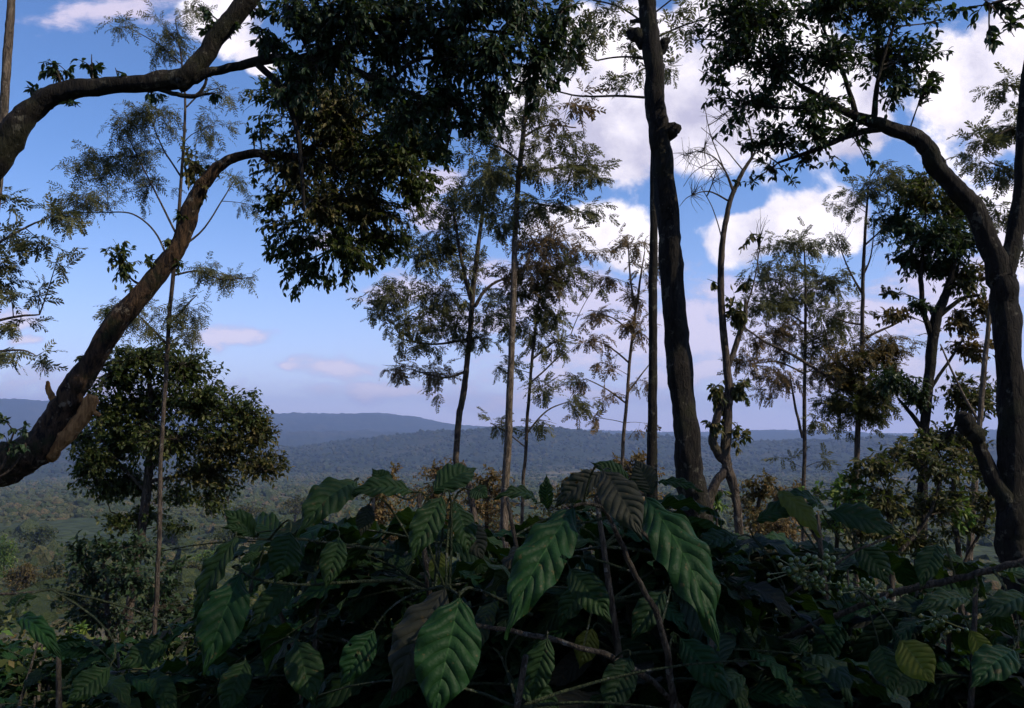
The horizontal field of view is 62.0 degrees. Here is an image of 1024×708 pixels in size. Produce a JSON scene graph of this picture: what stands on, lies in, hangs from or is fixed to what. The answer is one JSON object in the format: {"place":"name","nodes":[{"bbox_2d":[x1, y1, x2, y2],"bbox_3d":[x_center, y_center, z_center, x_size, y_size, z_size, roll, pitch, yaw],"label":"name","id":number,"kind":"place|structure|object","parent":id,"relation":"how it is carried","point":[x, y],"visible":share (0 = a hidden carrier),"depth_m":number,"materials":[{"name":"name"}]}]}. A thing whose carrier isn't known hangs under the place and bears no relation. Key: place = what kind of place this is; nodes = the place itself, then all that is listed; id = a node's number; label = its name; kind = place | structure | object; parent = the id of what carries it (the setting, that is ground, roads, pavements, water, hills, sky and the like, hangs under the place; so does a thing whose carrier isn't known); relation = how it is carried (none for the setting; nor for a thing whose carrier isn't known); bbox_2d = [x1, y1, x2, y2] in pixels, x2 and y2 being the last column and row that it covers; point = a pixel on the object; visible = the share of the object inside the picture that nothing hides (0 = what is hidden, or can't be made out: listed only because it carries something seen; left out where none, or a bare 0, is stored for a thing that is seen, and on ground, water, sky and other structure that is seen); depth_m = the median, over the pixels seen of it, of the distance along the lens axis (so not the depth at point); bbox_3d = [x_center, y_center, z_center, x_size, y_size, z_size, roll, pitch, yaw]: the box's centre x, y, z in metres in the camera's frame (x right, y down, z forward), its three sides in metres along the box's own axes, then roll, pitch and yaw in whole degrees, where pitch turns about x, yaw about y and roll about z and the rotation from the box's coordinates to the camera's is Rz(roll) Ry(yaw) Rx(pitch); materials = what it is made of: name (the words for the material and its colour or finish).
{"place":"outdoors","nodes":[
{"label":"outdoors","id":0,"kind":"place"},
{"bbox_2d":[0,398,1002,707],"bbox_3d":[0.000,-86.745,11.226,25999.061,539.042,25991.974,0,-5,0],"label":"ground","id":1,"kind":"structure","parent":0,"point":[298,428],"depth_m":3701.83,"materials":[{"name":"green plant"}]},
{"bbox_2d":[0,534,19,578],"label":"valley tree","id":2,"kind":"object","parent":1,"relation":"on","point":[5,557],"visible":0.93,"depth_m":193.28,"materials":[{"name":"green plant"}]},
{"bbox_2d":[0,412,30,477],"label":"leafy twigs","id":3,"kind":"object","parent":1,"relation":"on","point":[21,447],"visible":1,"depth_m":5.96,"materials":[{"name":"green plant"}]},
{"bbox_2d":[1,561,42,592],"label":"valley tree","id":4,"kind":"object","parent":1,"relation":"on","point":[27,578],"visible":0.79,"depth_m":135.48,"materials":[{"name":"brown plant"}]},
{"bbox_2d":[16,525,62,549],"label":"valley tree","id":5,"kind":"object","parent":1,"relation":"on","point":[42,533],"visible":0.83,"depth_m":381.77,"materials":[{"name":"green plant"}]},
{"bbox_2d":[0,0,92,376],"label":"silver oak","id":6,"kind":"object","parent":1,"relation":"on","point":[19,248],"visible":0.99,"depth_m":8.12,"materials":[{"name":"green plant"}]},
{"bbox_2d":[34,560,68,582],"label":"valley tree","id":7,"kind":"object","parent":1,"relation":"on","point":[46,574],"visible":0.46,"depth_m":151.62,"materials":[{"name":"green plant"}]},
{"bbox_2d":[0,640,115,707],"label":"coffee bush","id":8,"kind":"object","parent":1,"relation":"on","point":[7,652],"visible":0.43,"depth_m":3.96,"materials":[{"name":"green plant"}]},
{"bbox_2d":[34,620,101,660],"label":"sunlit shrub","id":9,"kind":"object","parent":1,"relation":"on","point":[81,628],"visible":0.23,"depth_m":9.24,"materials":[{"name":"green plant"}]},
{"bbox_2d":[0,615,162,707],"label":"coffee bush","id":10,"kind":"object","parent":1,"relation":"on","point":[5,688],"visible":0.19,"depth_m":5.48,"materials":[{"name":"green plant"}]},
{"bbox_2d":[13,628,169,707],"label":"coffee bush","id":11,"kind":"object","parent":1,"relation":"on","point":[71,646],"visible":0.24,"depth_m":3.03,"materials":[{"name":"green plant"}]},
{"bbox_2d":[27,628,175,707],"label":"coffee bush","id":12,"kind":"object","parent":1,"relation":"on","point":[129,640],"depth_m":7.20,"materials":[{"name":"green plant"}]},
{"bbox_2d":[43,525,209,640],"bbox_3d":[-4.954,3.316,11.214,2.348,2.068,1.458,0,-5,0],"label":"understory bush","id":13,"kind":"object","parent":1,"relation":"on","point":[125,580],"visible":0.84,"depth_m":11.25,"materials":[{"name":"green plant"}]},
{"bbox_2d":[0,588,287,707],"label":"coffee bush","id":14,"kind":"object","parent":1,"relation":"on","point":[125,686],"visible":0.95,"depth_m":1.54,"materials":[{"name":"green plant"}]},
{"bbox_2d":[42,0,260,635],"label":"silver oak","id":15,"kind":"object","parent":1,"relation":"on","point":[145,116],"visible":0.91,"depth_m":11.16,"materials":[{"name":"grey plant"}]},
{"bbox_2d":[123,603,203,674],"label":"coffee bush","id":16,"kind":"object","parent":1,"relation":"on","point":[177,648],"visible":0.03,"depth_m":6.26,"materials":[{"name":"green plant"}]},
{"bbox_2d":[151,518,192,546],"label":"valley tree","id":17,"kind":"object","parent":1,"relation":"on","point":[171,539],"visible":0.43,"depth_m":324.22,"materials":[{"name":"green plant"}]},
{"bbox_2d":[65,335,295,641],"bbox_3d":[-5.130,2.276,12.753,3.601,5.158,1.836,-1,-5,14],"label":"bushy tree","id":18,"kind":"object","parent":1,"relation":"on","point":[117,440],"visible":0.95,"depth_m":12.72,"materials":[{"name":"green plant"}]},
{"bbox_2d":[68,638,301,707],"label":"coffee bush","id":19,"kind":"object","parent":1,"relation":"on","point":[99,698],"visible":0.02,"depth_m":2.96,"materials":[{"name":"green plant"}]},
{"bbox_2d":[181,559,201,570],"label":"valley tree","id":20,"kind":"object","parent":1,"relation":"on","point":[193,565],"visible":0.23,"depth_m":168.35,"materials":[{"name":"green plant"}]},
{"bbox_2d":[187,545,218,566],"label":"valley tree","id":21,"kind":"object","parent":1,"relation":"on","point":[204,556],"visible":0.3,"depth_m":211.29,"materials":[{"name":"green plant"}]},
{"bbox_2d":[0,56,458,486],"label":"leaning tree","id":22,"kind":"object","parent":1,"relation":"on","point":[357,155],"visible":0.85,"depth_m":7.02,"materials":[{"name":"green plant"}]},
{"bbox_2d":[209,527,249,549],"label":"valley tree","id":23,"kind":"object","parent":1,"relation":"on","point":[226,536],"visible":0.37,"depth_m":296.68,"materials":[{"name":"green plant"}]},
{"bbox_2d":[223,502,267,519],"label":"valley tree","id":24,"kind":"object","parent":1,"relation":"on","point":[252,511],"visible":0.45,"depth_m":413.88,"materials":[{"name":"green plant"}]},
{"bbox_2d":[277,495,305,521],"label":"valley tree","id":25,"kind":"object","parent":1,"relation":"on","point":[294,511],"visible":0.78,"depth_m":414.31,"materials":[{"name":"green plant"}]},
{"bbox_2d":[0,0,591,211],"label":"arching tree","id":26,"kind":"object","parent":1,"relation":"on","point":[359,25],"visible":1,"depth_m":5.72,"materials":[{"name":"green plant"}]},
{"bbox_2d":[150,560,448,649],"bbox_3d":[-0.500,1.351,2.812,1.652,1.533,1.054,0,-5,0],"label":"coffee bush","id":27,"kind":"object","parent":1,"relation":"on","point":[181,630],"visible":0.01,"depth_m":2.56,"materials":[{"name":"green plant"}]},
{"bbox_2d":[134,477,493,707],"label":"coffee bush","id":28,"kind":"object","parent":1,"relation":"on","point":[222,614],"visible":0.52,"depth_m":1.38,"materials":[{"name":"green plant"}]},
{"bbox_2d":[285,618,393,687],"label":"coffee bush","id":29,"kind":"object","parent":1,"relation":"on","point":[391,623],"depth_m":2.17,"materials":[{"name":"green plant"}]},
{"bbox_2d":[344,461,414,545],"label":"dry shrub","id":30,"kind":"object","parent":1,"relation":"on","point":[380,512],"visible":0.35,"depth_m":19.45,"materials":[{"name":"brown plant"}]},
{"bbox_2d":[202,498,594,707],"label":"coffee bush","id":31,"kind":"object","parent":1,"relation":"on","point":[264,570],"visible":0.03,"depth_m":2.11,"materials":[{"name":"green plant"}]},
{"bbox_2d":[345,143,524,523],"bbox_3d":[-1.402,0.735,16.165,3.374,9.884,1.863,0,-5,0],"label":"silver oak","id":32,"kind":"object","parent":1,"relation":"on","point":[448,248],"visible":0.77,"depth_m":16.07,"materials":[{"name":"grey plant"}]},
{"bbox_2d":[393,456,481,533],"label":"dry shrub","id":33,"kind":"object","parent":1,"relation":"on","point":[432,475],"visible":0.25,"depth_m":21.71,"materials":[{"name":"brown plant"}]},
{"bbox_2d":[151,497,724,707],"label":"coffee bush","id":34,"kind":"object","parent":1,"relation":"on","point":[582,513],"visible":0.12,"depth_m":1.88,"materials":[{"name":"green plant"}]},
{"bbox_2d":[386,530,506,581],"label":"coffee bush","id":35,"kind":"object","parent":1,"relation":"on","point":[454,563],"depth_m":2.91,"materials":[{"name":"green plant"}]},
{"bbox_2d":[148,636,745,707],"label":"coffee bush","id":36,"kind":"object","parent":1,"relation":"on","point":[303,668],"visible":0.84,"depth_m":1.28,"materials":[{"name":"green plant"}]},
{"bbox_2d":[452,463,519,546],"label":"dry shrub","id":37,"kind":"object","parent":1,"relation":"on","point":[487,508],"visible":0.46,"depth_m":19.69,"materials":[{"name":"brown plant"}]},
{"bbox_2d":[0,581,990,707],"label":"undergrowth","id":38,"kind":"object","parent":1,"relation":"on","point":[13,665],"visible":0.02,"depth_m":8.45,"materials":[{"name":"green plant"}]},
{"bbox_2d":[231,463,765,707],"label":"coffee bush","id":39,"kind":"object","parent":1,"relation":"on","point":[437,654],"visible":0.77,"depth_m":1.42,"materials":[{"name":"green plant"}]},
{"bbox_2d":[0,425,1001,627],"bbox_3d":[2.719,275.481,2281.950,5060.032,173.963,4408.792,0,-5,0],"label":"forest","id":40,"kind":"object","parent":1,"relation":"on","point":[31,503],"visible":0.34,"depth_m":1163.07,"materials":[{"name":"green plant"}]},
{"bbox_2d":[450,48,621,547],"bbox_3d":[0.369,-0.165,13.984,2.949,10.287,1.435,-1,-5,8],"label":"silver oak","id":41,"kind":"object","parent":1,"relation":"on","point":[529,171],"visible":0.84,"depth_m":14.13,"materials":[{"name":"green plant"}]},
{"bbox_2d":[477,214,616,530],"bbox_3d":[0.618,1.399,14.752,2.496,7.816,1.887,0,-5,0],"label":"silver oak","id":42,"kind":"object","parent":1,"relation":"on","point":[551,278],"visible":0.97,"depth_m":14.97,"materials":[{"name":"grey plant"}]},
{"bbox_2d":[527,468,598,551],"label":"dry shrub","id":43,"kind":"object","parent":1,"relation":"on","point":[557,495],"visible":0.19,"depth_m":20.91,"materials":[{"name":"brown plant"}]},
{"bbox_2d":[559,222,660,468],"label":"silver oak","id":44,"kind":"object","parent":1,"relation":"on","point":[632,326],"visible":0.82,"depth_m":16.02,"materials":[{"name":"green plant"}]},
{"bbox_2d":[588,448,674,511],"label":"dry shrub","id":45,"kind":"object","parent":1,"relation":"on","point":[628,467],"visible":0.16,"depth_m":20.96,"materials":[{"name":"brown plant"}]},
{"bbox_2d":[544,0,724,561],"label":"straight tree","id":46,"kind":"object","parent":1,"relation":"on","point":[652,450],"visible":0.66,"depth_m":12.30,"materials":[{"name":"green plant"}]},
{"bbox_2d":[412,459,910,707],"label":"coffee bush","id":47,"kind":"object","parent":1,"relation":"on","point":[524,579],"visible":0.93,"depth_m":1.31,"materials":[{"name":"green plant"}]},
{"bbox_2d":[625,0,713,522],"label":"trunk","id":48,"kind":"object","parent":1,"relation":"on","point":[663,131],"visible":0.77,"depth_m":8.02,"materials":[{"name":"brown plant"}]},
{"bbox_2d":[713,499,729,525],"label":"yellow shrub","id":49,"kind":"object","parent":1,"relation":"on","point":[721,507],"visible":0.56,"depth_m":9.48,"materials":[{"name":"green plant"}]},
{"bbox_2d":[487,556,966,703],"bbox_3d":[0.366,1.244,2.253,1.522,1.580,0.940,0,-5,0],"label":"coffee bush","id":50,"kind":"object","parent":1,"relation":"on","point":[853,629],"depth_m":1.90,"materials":[{"name":"green plant"}]},
{"bbox_2d":[674,85,782,534],"bbox_3d":[2.458,0.258,9.252,1.254,6.538,1.211,0,-5,0],"label":"epiphyte tree","id":51,"kind":"object","parent":1,"relation":"on","point":[722,400],"visible":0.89,"depth_m":9.19,"materials":[{"name":"green plant"}]},
{"bbox_2d":[724,468,793,535],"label":"dry shrub","id":52,"kind":"object","parent":1,"relation":"on","point":[760,493],"visible":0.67,"depth_m":21.62,"materials":[{"name":"brown plant"}]},
{"bbox_2d":[751,478,823,571],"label":"dry shrub","id":53,"kind":"object","parent":1,"relation":"on","point":[784,527],"visible":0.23,"depth_m":18.30,"materials":[{"name":"brown plant"}]},
{"bbox_2d":[623,635,961,659],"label":"coffee bush","id":54,"kind":"object","parent":1,"relation":"on","point":[942,645],"depth_m":2.11,"materials":[{"name":"green plant"}]},
{"bbox_2d":[717,216,878,547],"bbox_3d":[5.787,1.765,16.837,2.849,9.068,2.312,4,-6,-42],"label":"silver oak","id":55,"kind":"object","parent":1,"relation":"on","point":[767,308],"visible":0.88,"depth_m":16.95,"materials":[{"name":"grey plant"}]},
{"bbox_2d":[603,486,1023,707],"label":"coffee bush","id":56,"kind":"object","parent":1,"relation":"on","point":[821,563],"visible":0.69,"depth_m":1.52,"materials":[{"name":"green plant"}]},
{"bbox_2d":[773,615,865,660],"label":"coffee bush","id":57,"kind":"object","parent":1,"relation":"on","point":[845,647],"visible":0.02,"depth_m":1.91,"materials":[{"name":"green plant"}]},
{"bbox_2d":[795,581,868,644],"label":"coffee bush","id":58,"kind":"object","parent":1,"relation":"on","point":[838,587],"depth_m":3.35,"materials":[{"name":"green plant"}]},
{"bbox_2d":[746,159,926,596],"bbox_3d":[4.954,0.896,12.896,2.900,7.814,1.268,0,-5,0],"label":"silver oak","id":59,"kind":"object","parent":1,"relation":"on","point":[863,404],"visible":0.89,"depth_m":12.96,"materials":[{"name":"grey plant"}]},
{"bbox_2d":[797,472,898,591],"bbox_3d":[3.851,2.558,9.771,1.184,2.412,0.679,-3,-5,29],"label":"pale leaved bush","id":60,"kind":"object","parent":1,"relation":"on","point":[836,527],"visible":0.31,"depth_m":9.87,"materials":[{"name":"green plant"}]},
{"bbox_2d":[689,0,1023,648],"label":"forked tree","id":61,"kind":"object","parent":1,"relation":"on","point":[1003,478],"visible":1,"depth_m":7.30,"materials":[{"name":"green plant"}]},
{"bbox_2d":[786,559,940,653],"bbox_3d":[1.732,1.746,4.557,1.601,1.332,1.110,3,-6,-36],"label":"coffee bush","id":62,"kind":"object","parent":1,"relation":"on","point":[849,573],"visible":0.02,"depth_m":4.67,"materials":[{"name":"green plant"}]},
{"bbox_2d":[778,539,1023,707],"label":"coffee bush","id":63,"kind":"object","parent":1,"relation":"on","point":[988,672],"visible":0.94,"depth_m":1.47,"materials":[{"name":"green plant"}]},
{"bbox_2d":[824,433,979,601],"bbox_3d":[4.082,2.178,8.914,1.664,2.688,0.973,2,-5,-18],"label":"glossy bush","id":64,"kind":"object","parent":1,"relation":"on","point":[884,467],"visible":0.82,"depth_m":8.91,"materials":[{"name":"green plant"}]},
{"bbox_2d":[829,591,1023,649],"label":"coffee bush","id":65,"kind":"object","parent":1,"relation":"on","point":[1003,637],"visible":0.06,"depth_m":2.73,"materials":[{"name":"green plant"}]},
{"bbox_2d":[845,569,1015,652],"bbox_3d":[1.736,1.490,3.130,1.574,1.397,1.027,0,-5,0],"label":"coffee bush","id":66,"kind":"object","parent":1,"relation":"on","point":[987,586],"visible":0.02,"depth_m":3.00,"materials":[{"name":"green plant"}]},
{"bbox_2d":[864,166,997,596],"bbox_3d":[5.458,0.844,10.973,1.902,6.684,1.177,0,-5,0],"label":"round crowned tree","id":67,"kind":"object","parent":1,"relation":"on","point":[950,238],"visible":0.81,"depth_m":11.03,"materials":[{"name":"green plant"}]},
{"bbox_2d":[914,427,996,614],"bbox_3d":[4.935,2.244,9.314,0.943,2.891,0.690,0,-5,0],"label":"olive bush","id":68,"kind":"object","parent":1,"relation":"on","point":[957,457],"visible":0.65,"depth_m":9.36,"materials":[{"name":"green plant"}]},
{"bbox_2d":[940,264,990,618],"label":"bare pole tree","id":69,"kind":"object","parent":1,"relation":"on","point":[983,377],"visible":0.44,"depth_m":9.99,"materials":[{"name":"brown plant"}]},
{"bbox_2d":[935,0,1023,54],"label":"shade tree","id":70,"kind":"object","parent":1,"relation":"on","point":[992,36],"visible":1,"depth_m":6.23,"materials":[{"name":"green plant"}]},
{"bbox_2d":[945,62,1023,267],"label":"silver oak","id":71,"kind":"object","parent":1,"relation":"on","point":[998,137],"visible":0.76,"depth_m":11.26,"materials":[{"name":"grey plant"}]},
{"bbox_2d":[0,0,1023,433],"label":"sky","id":72,"kind":"structure","parent":0,"point":[315,354],"materials":[{"name":"blue"}]}
]}

